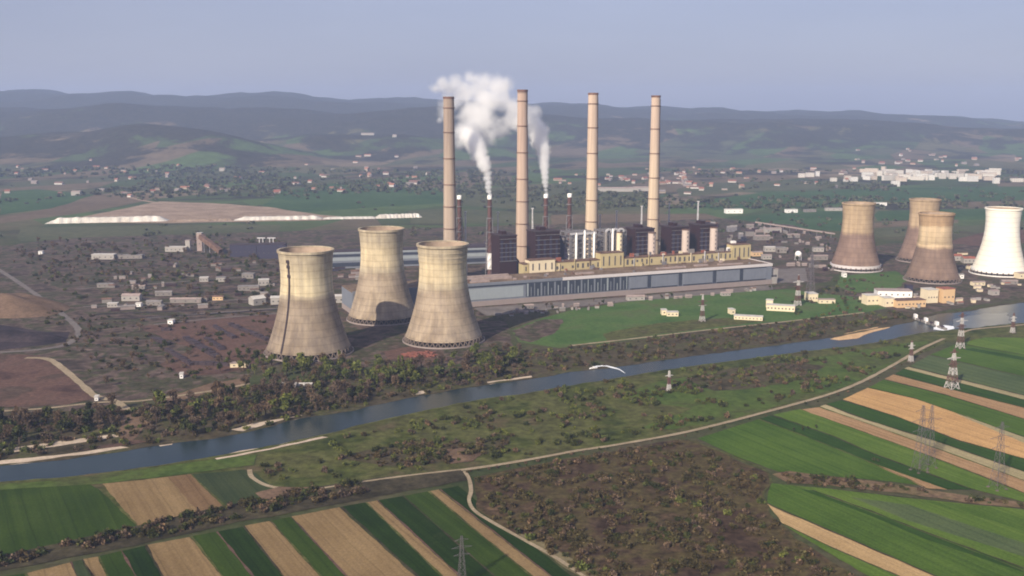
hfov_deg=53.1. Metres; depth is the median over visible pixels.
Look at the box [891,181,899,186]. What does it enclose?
apartment block
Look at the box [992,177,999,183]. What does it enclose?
apartment block
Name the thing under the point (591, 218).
chimney
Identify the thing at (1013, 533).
field strip
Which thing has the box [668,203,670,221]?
steel mast
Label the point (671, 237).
boiler house
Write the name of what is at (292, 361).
tree
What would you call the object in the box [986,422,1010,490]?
pylon
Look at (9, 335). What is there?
coal heap
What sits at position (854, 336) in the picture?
sandbank
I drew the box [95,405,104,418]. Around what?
tree
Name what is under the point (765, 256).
shed
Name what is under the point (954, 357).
pylon
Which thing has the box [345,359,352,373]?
tree
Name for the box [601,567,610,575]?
shrub
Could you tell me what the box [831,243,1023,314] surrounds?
works ground
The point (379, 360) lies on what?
tree
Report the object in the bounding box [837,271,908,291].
lawn
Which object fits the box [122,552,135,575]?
field margin
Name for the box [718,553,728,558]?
shrub
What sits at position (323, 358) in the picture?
tree
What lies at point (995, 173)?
apartment block
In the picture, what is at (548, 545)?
shrub
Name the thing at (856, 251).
cooling tower
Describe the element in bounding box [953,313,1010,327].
weir basin
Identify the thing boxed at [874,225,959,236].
field
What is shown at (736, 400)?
green meadow
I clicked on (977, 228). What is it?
field
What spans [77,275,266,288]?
works road
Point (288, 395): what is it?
tree
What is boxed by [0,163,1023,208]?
distant woods
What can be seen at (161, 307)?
shed
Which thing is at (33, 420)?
tree
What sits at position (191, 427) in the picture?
tree
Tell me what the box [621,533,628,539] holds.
shrub
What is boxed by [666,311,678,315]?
shed
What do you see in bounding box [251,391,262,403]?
tree
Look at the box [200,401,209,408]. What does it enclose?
tree
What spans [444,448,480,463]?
bare clearing
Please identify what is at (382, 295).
cooling tower
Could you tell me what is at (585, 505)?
shrub
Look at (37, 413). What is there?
tree
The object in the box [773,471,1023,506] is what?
brown verge
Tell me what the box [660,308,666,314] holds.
shed
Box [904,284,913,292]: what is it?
shed
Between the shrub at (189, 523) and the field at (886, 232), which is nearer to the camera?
the shrub at (189, 523)
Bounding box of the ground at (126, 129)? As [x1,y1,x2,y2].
[0,89,1023,575]
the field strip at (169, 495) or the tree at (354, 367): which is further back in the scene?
the tree at (354, 367)
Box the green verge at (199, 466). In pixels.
[0,454,256,489]
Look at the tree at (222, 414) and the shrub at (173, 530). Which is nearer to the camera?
the shrub at (173, 530)
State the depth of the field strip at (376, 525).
585.23 m
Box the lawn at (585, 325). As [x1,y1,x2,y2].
[512,289,886,347]
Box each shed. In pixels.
[91,253,116,258]
[97,283,113,287]
[101,297,112,302]
[107,302,118,307]
[115,254,144,258]
[117,305,135,309]
[121,293,141,300]
[131,284,145,289]
[135,302,142,306]
[145,300,163,305]
[154,290,172,295]
[157,304,164,309]
[165,246,187,251]
[166,283,177,286]
[167,319,174,324]
[170,297,202,302]
[197,303,207,307]
[199,276,208,281]
[203,295,208,301]
[212,295,224,299]
[216,276,225,281]
[221,268,231,271]
[230,361,238,367]
[237,285,259,290]
[242,272,254,278]
[248,295,265,305]
[250,288,260,291]
[258,278,268,285]
[297,382,312,388]
[351,269,359,274]
[523,304,533,308]
[626,295,645,300]
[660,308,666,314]
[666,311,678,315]
[720,291,730,295]
[724,208,742,213]
[726,226,734,231]
[728,308,735,314]
[738,232,743,238]
[745,224,753,227]
[745,229,754,235]
[750,251,762,255]
[753,235,769,239]
[761,254,771,259]
[763,227,781,232]
[763,246,775,251]
[775,247,786,252]
[784,209,797,212]
[787,234,799,237]
[803,209,816,211]
[804,291,817,301]
[810,255,827,259]
[812,247,823,251]
[817,298,835,303]
[824,207,841,210]
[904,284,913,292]
[954,254,962,260]
[961,256,975,262]
[970,281,984,285]
[988,289,999,294]
[1000,280,1017,284]
[1014,272,1023,278]
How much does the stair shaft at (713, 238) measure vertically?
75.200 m
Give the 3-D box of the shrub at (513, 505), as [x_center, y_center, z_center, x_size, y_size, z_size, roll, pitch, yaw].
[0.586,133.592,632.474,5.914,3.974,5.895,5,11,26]
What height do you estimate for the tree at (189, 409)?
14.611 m
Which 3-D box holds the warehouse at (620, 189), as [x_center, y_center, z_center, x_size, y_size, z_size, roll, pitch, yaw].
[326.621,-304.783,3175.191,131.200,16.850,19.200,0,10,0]
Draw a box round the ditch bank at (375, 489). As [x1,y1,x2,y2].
[0,470,466,570]
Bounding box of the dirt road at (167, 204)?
[128,197,210,209]
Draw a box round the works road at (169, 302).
[83,299,247,306]
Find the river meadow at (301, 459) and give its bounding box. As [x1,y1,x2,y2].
[17,324,1023,525]
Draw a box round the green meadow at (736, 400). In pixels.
[629,340,927,428]
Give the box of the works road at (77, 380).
[24,357,130,409]
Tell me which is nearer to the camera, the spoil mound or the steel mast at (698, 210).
the spoil mound
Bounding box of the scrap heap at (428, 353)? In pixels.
[401,350,437,357]
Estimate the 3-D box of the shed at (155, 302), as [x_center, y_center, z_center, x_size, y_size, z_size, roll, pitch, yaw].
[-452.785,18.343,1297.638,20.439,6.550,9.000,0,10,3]
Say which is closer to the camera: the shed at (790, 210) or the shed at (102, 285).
the shed at (102, 285)
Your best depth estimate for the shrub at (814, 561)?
551.29 m
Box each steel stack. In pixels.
[456,195,462,240]
[485,195,492,274]
[542,194,548,227]
[566,193,572,254]
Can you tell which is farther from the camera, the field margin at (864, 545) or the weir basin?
the weir basin
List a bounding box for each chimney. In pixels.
[443,97,456,240]
[515,90,528,261]
[585,93,598,256]
[647,95,660,253]
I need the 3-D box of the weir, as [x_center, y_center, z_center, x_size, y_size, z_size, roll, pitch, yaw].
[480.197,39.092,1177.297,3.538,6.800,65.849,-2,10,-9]
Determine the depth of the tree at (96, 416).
787.85 m
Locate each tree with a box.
[0,418,4,428]
[0,432,7,442]
[5,425,13,440]
[11,414,22,422]
[12,424,28,443]
[16,421,24,435]
[18,408,30,422]
[21,413,30,429]
[27,412,36,425]
[32,409,43,421]
[41,406,52,422]
[45,425,53,431]
[52,414,63,430]
[56,420,66,433]
[66,418,74,430]
[70,413,78,426]
[73,408,82,416]
[74,415,83,426]
[81,408,95,424]
[83,401,91,408]
[92,401,102,412]
[92,412,104,424]
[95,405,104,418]
[106,393,116,403]
[106,404,115,411]
[108,415,114,423]
[140,402,150,412]
[147,424,156,433]
[148,405,163,422]
[151,389,165,402]
[153,391,165,403]
[158,404,164,419]
[166,388,178,403]
[166,412,171,421]
[170,407,180,417]
[174,405,182,418]
[175,397,180,405]
[179,418,189,434]
[185,404,194,416]
[186,423,197,435]
[187,392,196,398]
[188,401,200,415]
[188,415,201,430]
[196,398,204,412]
[199,406,209,419]
[199,419,207,431]
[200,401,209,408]
[211,380,222,396]
[212,407,220,415]
[213,396,223,412]
[216,354,222,361]
[216,411,226,423]
[217,387,226,400]
[219,383,228,395]
[223,420,232,429]
[226,412,234,419]
[231,387,243,405]
[237,388,244,396]
[237,397,244,405]
[239,374,251,387]
[250,384,257,391]
[251,349,260,357]
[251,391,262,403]
[252,404,263,420]
[253,409,261,420]
[256,383,266,392]
[260,401,273,415]
[261,365,266,372]
[262,367,276,379]
[262,393,277,411]
[265,354,276,365]
[265,383,273,392]
[268,379,276,388]
[268,399,277,414]
[271,372,281,381]
[279,393,292,401]
[280,397,289,413]
[281,362,290,375]
[281,374,288,381]
[282,356,289,368]
[283,380,294,392]
[288,358,297,368]
[291,388,297,397]
[292,394,306,410]
[296,352,305,360]
[298,360,306,371]
[301,356,310,362]
[302,363,310,375]
[306,383,315,393]
[309,393,322,411]
[310,368,320,377]
[310,374,319,382]
[313,380,320,394]
[317,352,327,358]
[318,361,330,372]
[319,355,327,362]
[320,379,326,392]
[324,364,332,370]
[326,387,333,398]
[328,368,335,375]
[328,384,338,397]
[330,379,343,393]
[333,365,341,379]
[336,359,342,368]
[337,353,345,359]
[340,382,350,391]
[341,367,348,379]
[341,392,349,404]
[342,362,349,369]
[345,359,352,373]
[346,387,354,399]
[351,361,359,374]
[354,360,362,375]
[354,385,363,400]
[359,381,370,393]
[363,369,373,379]
[374,357,383,364]
[381,367,390,382]
[388,369,395,382]
[392,375,399,388]
[398,374,405,381]
[403,370,410,377]
[407,363,414,372]
[409,357,417,364]
[410,373,419,384]
[417,353,425,367]
[424,359,431,372]
[435,365,443,378]
[436,354,444,365]
[447,360,454,367]
[447,367,458,377]
[450,350,457,361]
[462,353,470,363]
[462,363,471,371]
[470,347,478,361]
[471,342,479,348]
[472,366,478,374]
[476,353,483,368]
[482,356,488,363]
[484,363,490,371]
[485,359,494,373]
[489,363,502,377]
[492,348,501,354]
[493,363,501,377]
[495,355,502,362]
[501,355,510,366]
[508,352,516,363]
[510,346,518,354]
[511,363,518,374]
[547,348,553,356]
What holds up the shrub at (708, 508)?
on the heath
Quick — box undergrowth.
[0,237,1023,575]
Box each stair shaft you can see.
[616,232,622,250]
[648,232,655,254]
[681,229,689,251]
[709,227,717,250]
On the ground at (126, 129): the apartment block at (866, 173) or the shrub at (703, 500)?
the apartment block at (866, 173)
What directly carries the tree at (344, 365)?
on the ground at (126, 129)
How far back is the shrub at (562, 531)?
588.09 m
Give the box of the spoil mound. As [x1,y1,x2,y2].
[0,293,69,317]
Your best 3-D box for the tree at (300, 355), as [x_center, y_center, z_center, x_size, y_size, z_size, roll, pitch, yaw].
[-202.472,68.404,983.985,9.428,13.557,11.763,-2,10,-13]
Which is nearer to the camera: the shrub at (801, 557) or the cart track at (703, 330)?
the shrub at (801, 557)
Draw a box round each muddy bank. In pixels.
[0,302,1023,465]
[0,323,1023,483]
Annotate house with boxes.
[31,180,38,183]
[185,240,190,250]
[229,243,256,256]
[256,242,286,258]
[491,230,518,273]
[526,226,567,259]
[560,229,596,258]
[594,228,626,255]
[625,224,654,255]
[660,222,689,252]
[688,220,716,251]
[766,299,773,306]
[861,293,879,304]
[874,288,912,297]
[879,296,894,306]
[893,297,925,307]
[920,287,938,302]
[936,286,955,302]
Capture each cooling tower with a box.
[264,246,353,361]
[346,226,413,325]
[402,240,484,348]
[828,201,882,272]
[895,198,941,262]
[903,211,961,284]
[968,206,1023,277]
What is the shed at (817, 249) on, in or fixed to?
on the works ground at (366, 342)
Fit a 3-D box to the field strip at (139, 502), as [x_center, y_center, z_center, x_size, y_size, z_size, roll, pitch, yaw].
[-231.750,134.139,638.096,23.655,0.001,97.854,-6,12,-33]
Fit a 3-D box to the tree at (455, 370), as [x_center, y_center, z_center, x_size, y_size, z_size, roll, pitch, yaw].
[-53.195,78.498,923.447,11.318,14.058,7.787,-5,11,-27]
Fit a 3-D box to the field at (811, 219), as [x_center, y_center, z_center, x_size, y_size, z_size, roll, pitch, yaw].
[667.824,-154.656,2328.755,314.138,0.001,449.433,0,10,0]
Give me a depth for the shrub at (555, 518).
609.97 m
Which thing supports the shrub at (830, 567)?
on the heath
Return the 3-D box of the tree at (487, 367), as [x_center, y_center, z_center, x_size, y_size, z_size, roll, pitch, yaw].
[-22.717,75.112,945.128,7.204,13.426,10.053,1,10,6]
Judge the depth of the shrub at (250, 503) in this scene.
631.52 m
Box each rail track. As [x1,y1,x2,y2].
[62,257,187,261]
[96,305,277,314]
[102,309,277,319]
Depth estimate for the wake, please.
980.79 m
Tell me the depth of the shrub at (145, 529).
591.34 m
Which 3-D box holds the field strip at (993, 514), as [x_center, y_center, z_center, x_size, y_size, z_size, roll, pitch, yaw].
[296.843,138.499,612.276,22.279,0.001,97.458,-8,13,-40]
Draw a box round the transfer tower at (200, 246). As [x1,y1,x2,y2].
[196,232,203,250]
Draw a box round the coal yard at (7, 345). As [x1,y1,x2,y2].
[0,325,69,349]
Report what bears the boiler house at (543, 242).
on the ground at (126, 129)
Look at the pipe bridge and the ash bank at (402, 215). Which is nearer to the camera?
the pipe bridge
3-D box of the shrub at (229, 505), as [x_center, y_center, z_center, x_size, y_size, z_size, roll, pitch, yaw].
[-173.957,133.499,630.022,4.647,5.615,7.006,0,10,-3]
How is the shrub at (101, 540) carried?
on the ditch bank at (375, 489)
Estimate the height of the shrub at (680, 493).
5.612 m
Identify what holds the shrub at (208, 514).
on the ditch bank at (375, 489)
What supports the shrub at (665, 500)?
on the heath
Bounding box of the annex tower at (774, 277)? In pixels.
[771,267,777,283]
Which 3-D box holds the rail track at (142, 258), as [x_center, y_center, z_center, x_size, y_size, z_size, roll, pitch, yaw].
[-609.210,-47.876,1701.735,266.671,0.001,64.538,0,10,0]
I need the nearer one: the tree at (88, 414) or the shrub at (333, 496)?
the shrub at (333, 496)
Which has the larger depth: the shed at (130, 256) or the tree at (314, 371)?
the shed at (130, 256)
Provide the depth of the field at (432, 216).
2384.28 m
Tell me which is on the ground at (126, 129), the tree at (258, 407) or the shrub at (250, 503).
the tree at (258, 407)
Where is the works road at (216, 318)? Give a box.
[154,313,276,324]
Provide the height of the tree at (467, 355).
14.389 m
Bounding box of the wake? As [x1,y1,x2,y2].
[589,365,622,371]
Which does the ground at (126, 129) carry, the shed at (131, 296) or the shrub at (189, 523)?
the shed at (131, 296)
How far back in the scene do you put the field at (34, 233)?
2120.58 m
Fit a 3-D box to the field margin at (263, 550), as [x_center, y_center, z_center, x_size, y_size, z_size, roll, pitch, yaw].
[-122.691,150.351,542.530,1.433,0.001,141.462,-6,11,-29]
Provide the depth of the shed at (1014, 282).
1453.17 m
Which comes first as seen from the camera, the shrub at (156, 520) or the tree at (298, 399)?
the shrub at (156, 520)
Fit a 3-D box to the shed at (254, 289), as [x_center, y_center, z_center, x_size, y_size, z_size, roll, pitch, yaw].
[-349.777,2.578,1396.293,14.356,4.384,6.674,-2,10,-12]
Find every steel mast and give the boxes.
[497,212,498,232]
[599,214,600,249]
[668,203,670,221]
[697,201,699,219]
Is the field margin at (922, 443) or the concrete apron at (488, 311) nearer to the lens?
the field margin at (922, 443)
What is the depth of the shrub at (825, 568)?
540.53 m
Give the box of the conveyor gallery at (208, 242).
[198,234,222,253]
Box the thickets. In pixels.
[0,167,1023,236]
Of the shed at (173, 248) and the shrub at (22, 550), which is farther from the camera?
the shed at (173, 248)
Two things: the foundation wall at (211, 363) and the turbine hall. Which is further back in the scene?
the turbine hall
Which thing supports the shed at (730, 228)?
on the ground at (126, 129)
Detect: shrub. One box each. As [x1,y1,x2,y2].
[0,556,14,564]
[4,418,12,424]
[7,550,23,560]
[17,548,27,554]
[21,553,29,561]
[35,432,44,437]
[35,546,44,555]
[37,449,47,454]
[58,537,72,546]
[59,436,68,440]
[75,537,86,545]
[81,426,90,431]
[81,540,94,548]
[83,539,95,549]
[90,535,97,542]
[95,533,106,544]
[103,528,113,536]
[121,524,131,530]
[121,527,131,538]
[129,527,138,535]
[137,532,144,537]
[141,526,149,533]
[143,522,153,527]
[153,516,163,523]
[154,523,165,531]
[156,525,168,534]
[168,527,177,533]
[171,417,178,423]
[178,509,186,517]
[178,522,187,529]
[180,520,191,529]
[186,509,193,517]
[190,517,196,523]
[194,507,204,515]
[203,512,211,517]
[208,505,218,511]
[209,515,218,523]
[216,516,224,523]
[226,501,232,508]
[238,499,246,506]
[247,496,254,506]
[256,496,264,502]
[259,502,267,512]
[269,501,279,511]
[290,491,299,497]
[302,488,312,495]
[312,495,322,502]
[321,465,327,472]
[328,440,336,445]
[329,492,339,499]
[339,477,351,486]
[339,486,350,496]
[345,449,352,455]
[350,485,359,493]
[355,489,365,494]
[359,486,368,491]
[371,452,380,457]
[392,449,401,453]
[426,440,433,446]
[443,455,452,463]
[467,442,473,448]
[489,495,496,503]
[490,450,499,458]
[509,502,516,507]
[513,493,520,499]
[514,527,521,533]
[515,487,524,494]
[524,524,533,531]
[525,533,535,540]
[537,532,544,541]
[538,526,547,533]
[544,540,553,549]
[546,499,553,505]
[547,509,554,515]
[549,514,559,521]
[557,533,565,540]
[558,529,565,536]
[564,507,570,511]
[564,515,572,521]
[570,540,580,547]
[571,558,580,566]
[575,560,589,570]
[578,548,587,555]
[580,502,589,508]
[585,558,592,563]
[591,491,599,499]
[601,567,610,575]
[603,527,612,534]
[606,532,616,541]
[609,551,616,558]
[610,569,616,575]
[612,493,619,499]
[614,569,623,574]
[620,561,629,569]
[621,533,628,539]
[624,542,632,548]
[634,530,642,537]
[638,538,647,543]
[647,521,657,528]
[649,482,659,487]
[651,563,657,569]
[653,557,664,565]
[659,497,669,503]
[663,541,671,547]
[663,562,671,569]
[666,526,675,530]
[670,561,679,568]
[671,531,680,536]
[671,535,679,542]
[675,495,686,502]
[676,490,685,497]
[678,559,685,567]
[679,521,688,528]
[680,527,687,534]
[684,517,691,523]
[684,559,693,567]
[685,492,693,499]
[685,545,693,551]
[688,561,696,568]
[691,552,700,558]
[693,500,701,506]
[694,544,701,550]
[697,496,706,503]
[699,492,707,498]
[702,502,711,511]
[703,484,710,490]
[703,554,716,560]
[703,562,713,568]
[704,530,711,537]
[709,518,718,526]
[711,495,720,503]
[716,501,724,507]
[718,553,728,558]
[719,544,725,549]
[726,558,736,566]
[728,522,738,528]
[736,561,747,565]
[742,508,749,514]
[742,557,750,563]
[763,540,774,545]
[763,552,769,560]
[765,536,779,542]
[767,568,779,575]
[777,564,789,570]
[778,550,788,557]
[794,555,805,560]
[796,558,803,564]
[800,550,808,557]
[805,559,814,565]
[808,565,820,570]
[809,559,818,563]
[820,569,828,575]
[822,566,832,572]
[827,565,835,573]
[831,476,838,485]
[968,494,978,501]
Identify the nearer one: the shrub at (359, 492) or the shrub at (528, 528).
the shrub at (528, 528)
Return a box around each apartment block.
[798,173,804,177]
[805,173,813,176]
[850,177,857,180]
[861,172,872,176]
[865,168,878,172]
[881,175,892,179]
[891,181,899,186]
[894,170,903,173]
[896,177,907,180]
[899,174,911,178]
[910,176,924,179]
[928,175,934,179]
[939,173,945,178]
[947,173,963,177]
[948,175,956,178]
[958,176,966,180]
[966,176,978,181]
[968,174,982,178]
[979,172,996,175]
[983,176,993,179]
[986,170,1000,174]
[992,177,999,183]
[1010,178,1023,181]
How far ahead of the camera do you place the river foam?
1159.28 m
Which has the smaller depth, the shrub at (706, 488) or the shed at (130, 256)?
the shrub at (706, 488)
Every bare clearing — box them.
[256,486,308,498]
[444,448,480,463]
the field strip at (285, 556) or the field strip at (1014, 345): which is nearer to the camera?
the field strip at (285, 556)
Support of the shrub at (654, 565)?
on the heath
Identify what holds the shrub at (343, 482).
on the ditch bank at (375, 489)
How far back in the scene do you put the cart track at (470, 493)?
599.99 m
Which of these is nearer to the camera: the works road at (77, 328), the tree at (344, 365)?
the tree at (344, 365)
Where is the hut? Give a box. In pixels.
[954,297,963,301]
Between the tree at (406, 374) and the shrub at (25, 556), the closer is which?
the shrub at (25, 556)
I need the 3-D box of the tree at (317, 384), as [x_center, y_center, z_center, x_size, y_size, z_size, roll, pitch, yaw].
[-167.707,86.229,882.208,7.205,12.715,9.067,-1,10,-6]
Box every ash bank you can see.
[45,216,168,223]
[168,218,233,221]
[234,215,322,220]
[323,216,375,218]
[376,213,420,218]
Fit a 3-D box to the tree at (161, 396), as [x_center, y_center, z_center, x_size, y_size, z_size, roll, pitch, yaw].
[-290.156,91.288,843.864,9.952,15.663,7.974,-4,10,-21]
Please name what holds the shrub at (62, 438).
on the sandbank at (61, 443)
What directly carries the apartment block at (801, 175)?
on the ground at (126, 129)
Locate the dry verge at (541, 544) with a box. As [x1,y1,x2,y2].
[518,534,599,575]
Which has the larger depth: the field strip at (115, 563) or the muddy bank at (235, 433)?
the muddy bank at (235, 433)
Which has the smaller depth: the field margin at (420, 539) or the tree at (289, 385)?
the field margin at (420, 539)
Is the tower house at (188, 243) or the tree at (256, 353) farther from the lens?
the tower house at (188, 243)
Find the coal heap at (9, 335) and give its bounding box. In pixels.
[0,329,67,341]
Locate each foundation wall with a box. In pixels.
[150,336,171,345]
[161,327,171,330]
[164,347,193,365]
[182,336,219,357]
[192,361,229,365]
[204,337,224,349]
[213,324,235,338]
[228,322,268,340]
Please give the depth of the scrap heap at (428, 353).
1025.34 m
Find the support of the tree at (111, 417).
on the ground at (126, 129)
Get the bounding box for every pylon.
[452,536,469,575]
[665,371,672,390]
[698,295,705,321]
[793,275,803,305]
[805,252,817,291]
[907,341,915,362]
[909,405,933,473]
[918,405,941,469]
[943,349,960,390]
[954,312,967,348]
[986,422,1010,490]
[1009,313,1016,333]
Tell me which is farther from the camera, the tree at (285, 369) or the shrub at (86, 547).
the tree at (285, 369)
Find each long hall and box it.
[270,294,341,304]
[734,314,762,320]
[766,303,794,311]
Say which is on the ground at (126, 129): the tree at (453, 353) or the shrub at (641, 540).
the tree at (453, 353)
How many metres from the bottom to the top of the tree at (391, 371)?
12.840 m
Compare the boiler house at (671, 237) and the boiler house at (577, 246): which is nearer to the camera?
the boiler house at (577, 246)
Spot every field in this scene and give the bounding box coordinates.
[0,189,91,214]
[0,194,164,222]
[0,354,93,406]
[17,225,280,240]
[81,201,341,222]
[140,313,276,375]
[166,378,247,403]
[261,183,443,211]
[348,193,441,197]
[383,346,447,363]
[408,209,551,223]
[456,187,646,210]
[551,214,723,223]
[676,181,846,196]
[680,186,1023,209]
[732,211,842,230]
[874,207,1023,220]
[874,220,957,227]
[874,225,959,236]
[952,230,1023,245]
[956,221,1023,231]
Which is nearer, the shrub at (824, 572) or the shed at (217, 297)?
the shrub at (824, 572)
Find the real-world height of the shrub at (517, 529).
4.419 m
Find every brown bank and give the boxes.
[0,351,530,459]
[517,311,923,376]
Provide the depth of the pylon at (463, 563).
524.67 m
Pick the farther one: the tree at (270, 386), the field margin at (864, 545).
the tree at (270, 386)
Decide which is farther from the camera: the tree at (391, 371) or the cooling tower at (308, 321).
the cooling tower at (308, 321)
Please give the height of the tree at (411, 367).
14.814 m
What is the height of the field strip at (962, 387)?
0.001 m
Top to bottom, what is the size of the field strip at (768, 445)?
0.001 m
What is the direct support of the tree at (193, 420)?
on the ground at (126, 129)
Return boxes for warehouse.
[71,191,81,194]
[598,187,638,191]
[633,186,648,190]
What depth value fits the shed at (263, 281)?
1442.63 m
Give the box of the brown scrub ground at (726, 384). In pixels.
[685,362,825,390]
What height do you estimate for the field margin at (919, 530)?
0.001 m
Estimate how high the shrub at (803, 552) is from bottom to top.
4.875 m
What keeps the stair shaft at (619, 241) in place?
on the ground at (126, 129)
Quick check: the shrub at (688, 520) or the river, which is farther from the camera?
the river
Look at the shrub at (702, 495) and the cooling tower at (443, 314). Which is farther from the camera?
the cooling tower at (443, 314)
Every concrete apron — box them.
[474,285,772,315]
[778,268,806,282]
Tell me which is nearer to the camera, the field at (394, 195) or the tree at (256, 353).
the tree at (256, 353)
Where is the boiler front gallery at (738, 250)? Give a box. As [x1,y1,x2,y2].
[518,241,750,273]
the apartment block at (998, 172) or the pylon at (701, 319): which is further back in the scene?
the apartment block at (998, 172)
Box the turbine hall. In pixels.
[342,258,772,312]
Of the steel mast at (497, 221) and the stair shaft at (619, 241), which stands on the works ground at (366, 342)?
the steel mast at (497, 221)
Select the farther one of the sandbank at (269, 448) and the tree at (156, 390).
the tree at (156, 390)
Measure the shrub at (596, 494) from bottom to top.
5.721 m
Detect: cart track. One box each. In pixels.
[4,383,249,411]
[247,469,277,487]
[321,469,459,487]
[463,471,585,575]
[570,312,864,345]
[680,437,771,503]
[964,324,1023,332]
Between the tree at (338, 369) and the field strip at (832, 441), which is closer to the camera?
the field strip at (832, 441)
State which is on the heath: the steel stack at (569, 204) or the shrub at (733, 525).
the shrub at (733, 525)
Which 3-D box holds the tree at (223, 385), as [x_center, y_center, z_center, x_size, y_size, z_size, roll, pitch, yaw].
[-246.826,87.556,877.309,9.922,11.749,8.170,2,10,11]
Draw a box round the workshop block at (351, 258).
[332,245,486,267]
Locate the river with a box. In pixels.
[0,303,1023,481]
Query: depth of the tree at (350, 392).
859.51 m
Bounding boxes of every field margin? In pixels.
[98,556,108,575]
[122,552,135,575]
[145,545,162,575]
[191,536,222,575]
[217,531,253,575]
[243,526,283,575]
[271,521,321,575]
[291,516,346,575]
[341,507,418,575]
[365,502,442,575]
[377,500,460,575]
[403,496,494,575]
[428,491,532,575]
[439,489,550,575]
[759,419,917,483]
[772,415,970,488]
[779,509,934,575]
[796,486,1023,570]
[801,409,1022,492]
[814,490,1023,567]
[820,407,1021,479]
[825,404,1021,470]
[832,488,1023,508]
[843,400,1023,458]
[871,388,1022,436]
[883,379,1022,418]
[893,374,1023,407]
[907,369,1022,399]
[911,367,1020,394]
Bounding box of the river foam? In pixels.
[934,325,953,329]
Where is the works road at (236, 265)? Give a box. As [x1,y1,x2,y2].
[201,263,272,267]
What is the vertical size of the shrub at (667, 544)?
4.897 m
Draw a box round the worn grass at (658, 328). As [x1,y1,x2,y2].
[603,318,764,340]
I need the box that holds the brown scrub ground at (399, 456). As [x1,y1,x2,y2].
[335,435,510,465]
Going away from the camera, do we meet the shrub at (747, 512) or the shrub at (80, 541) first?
the shrub at (80, 541)
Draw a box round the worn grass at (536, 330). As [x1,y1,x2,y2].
[512,319,563,341]
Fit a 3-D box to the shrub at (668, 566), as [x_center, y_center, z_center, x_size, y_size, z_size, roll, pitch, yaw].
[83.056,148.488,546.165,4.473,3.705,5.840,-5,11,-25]
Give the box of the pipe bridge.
[755,221,834,235]
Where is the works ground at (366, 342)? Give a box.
[0,219,838,412]
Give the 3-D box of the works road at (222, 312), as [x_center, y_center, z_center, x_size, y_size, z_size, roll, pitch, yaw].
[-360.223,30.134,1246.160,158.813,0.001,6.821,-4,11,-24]
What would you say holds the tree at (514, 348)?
on the ground at (126, 129)
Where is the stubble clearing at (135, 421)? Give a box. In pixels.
[119,409,143,440]
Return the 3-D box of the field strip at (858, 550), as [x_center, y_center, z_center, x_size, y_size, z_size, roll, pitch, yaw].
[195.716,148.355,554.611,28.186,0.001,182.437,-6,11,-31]
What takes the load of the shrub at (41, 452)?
on the brown bank at (163, 423)
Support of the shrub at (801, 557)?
on the heath
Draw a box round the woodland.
[0,221,850,434]
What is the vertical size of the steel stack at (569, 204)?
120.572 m
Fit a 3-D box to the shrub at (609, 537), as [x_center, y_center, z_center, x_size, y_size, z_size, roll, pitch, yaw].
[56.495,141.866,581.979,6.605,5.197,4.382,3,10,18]
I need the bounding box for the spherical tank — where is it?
[795,251,801,259]
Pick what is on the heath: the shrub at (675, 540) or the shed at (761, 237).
the shrub at (675, 540)
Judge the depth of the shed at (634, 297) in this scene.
1329.41 m
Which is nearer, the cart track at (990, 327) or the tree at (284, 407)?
the tree at (284, 407)
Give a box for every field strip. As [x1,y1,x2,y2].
[0,484,135,554]
[27,563,75,575]
[72,560,90,575]
[83,557,105,575]
[100,551,134,575]
[103,480,171,524]
[122,546,160,575]
[143,474,195,516]
[148,537,220,575]
[168,474,221,510]
[192,470,271,504]
[193,532,250,575]
[218,527,281,575]
[245,521,318,575]
[272,517,343,575]
[292,507,413,575]
[342,503,439,575]
[367,501,456,575]
[379,496,492,575]
[405,492,528,575]
[431,489,548,575]
[442,486,570,575]
[697,419,917,484]
[761,416,969,488]
[767,483,1023,575]
[768,504,932,575]
[774,409,1023,501]
[785,525,896,575]
[798,486,1023,566]
[803,407,1023,491]
[804,490,1023,571]
[820,405,1023,479]
[827,400,1023,470]
[843,388,1023,457]
[852,497,1023,555]
[869,462,946,489]
[870,380,1023,435]
[885,375,1023,417]
[895,369,1023,406]
[904,367,1023,398]
[911,355,1023,394]
[924,501,1023,530]
[930,344,1023,375]
[955,413,1023,442]
[961,337,1023,354]
[964,348,1023,360]
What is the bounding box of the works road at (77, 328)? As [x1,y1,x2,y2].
[0,269,81,352]
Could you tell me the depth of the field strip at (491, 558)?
587.99 m
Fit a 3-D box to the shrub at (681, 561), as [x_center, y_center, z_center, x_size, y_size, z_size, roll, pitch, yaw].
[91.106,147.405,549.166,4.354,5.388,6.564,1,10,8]
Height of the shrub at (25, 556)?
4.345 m
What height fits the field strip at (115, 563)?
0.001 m
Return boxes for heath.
[475,439,855,575]
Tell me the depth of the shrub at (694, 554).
557.81 m
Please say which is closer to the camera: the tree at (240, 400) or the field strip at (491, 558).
the field strip at (491, 558)
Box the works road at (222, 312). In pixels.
[150,308,277,317]
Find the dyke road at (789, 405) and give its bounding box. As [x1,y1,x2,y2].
[460,338,944,470]
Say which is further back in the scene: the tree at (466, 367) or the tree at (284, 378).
the tree at (466, 367)
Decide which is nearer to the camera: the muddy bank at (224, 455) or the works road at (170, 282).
the muddy bank at (224, 455)
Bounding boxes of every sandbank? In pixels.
[0,446,128,464]
[2,434,117,453]
[80,440,145,450]
[215,436,326,458]
[231,415,301,430]
[487,376,531,383]
[832,327,889,339]
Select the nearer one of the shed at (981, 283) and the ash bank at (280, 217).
the shed at (981, 283)
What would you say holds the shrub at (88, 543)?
on the ditch bank at (375, 489)
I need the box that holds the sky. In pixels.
[0,0,1023,121]
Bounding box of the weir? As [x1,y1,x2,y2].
[913,314,946,329]
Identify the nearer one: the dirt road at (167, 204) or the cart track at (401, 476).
the cart track at (401, 476)
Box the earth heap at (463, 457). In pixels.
[451,454,475,459]

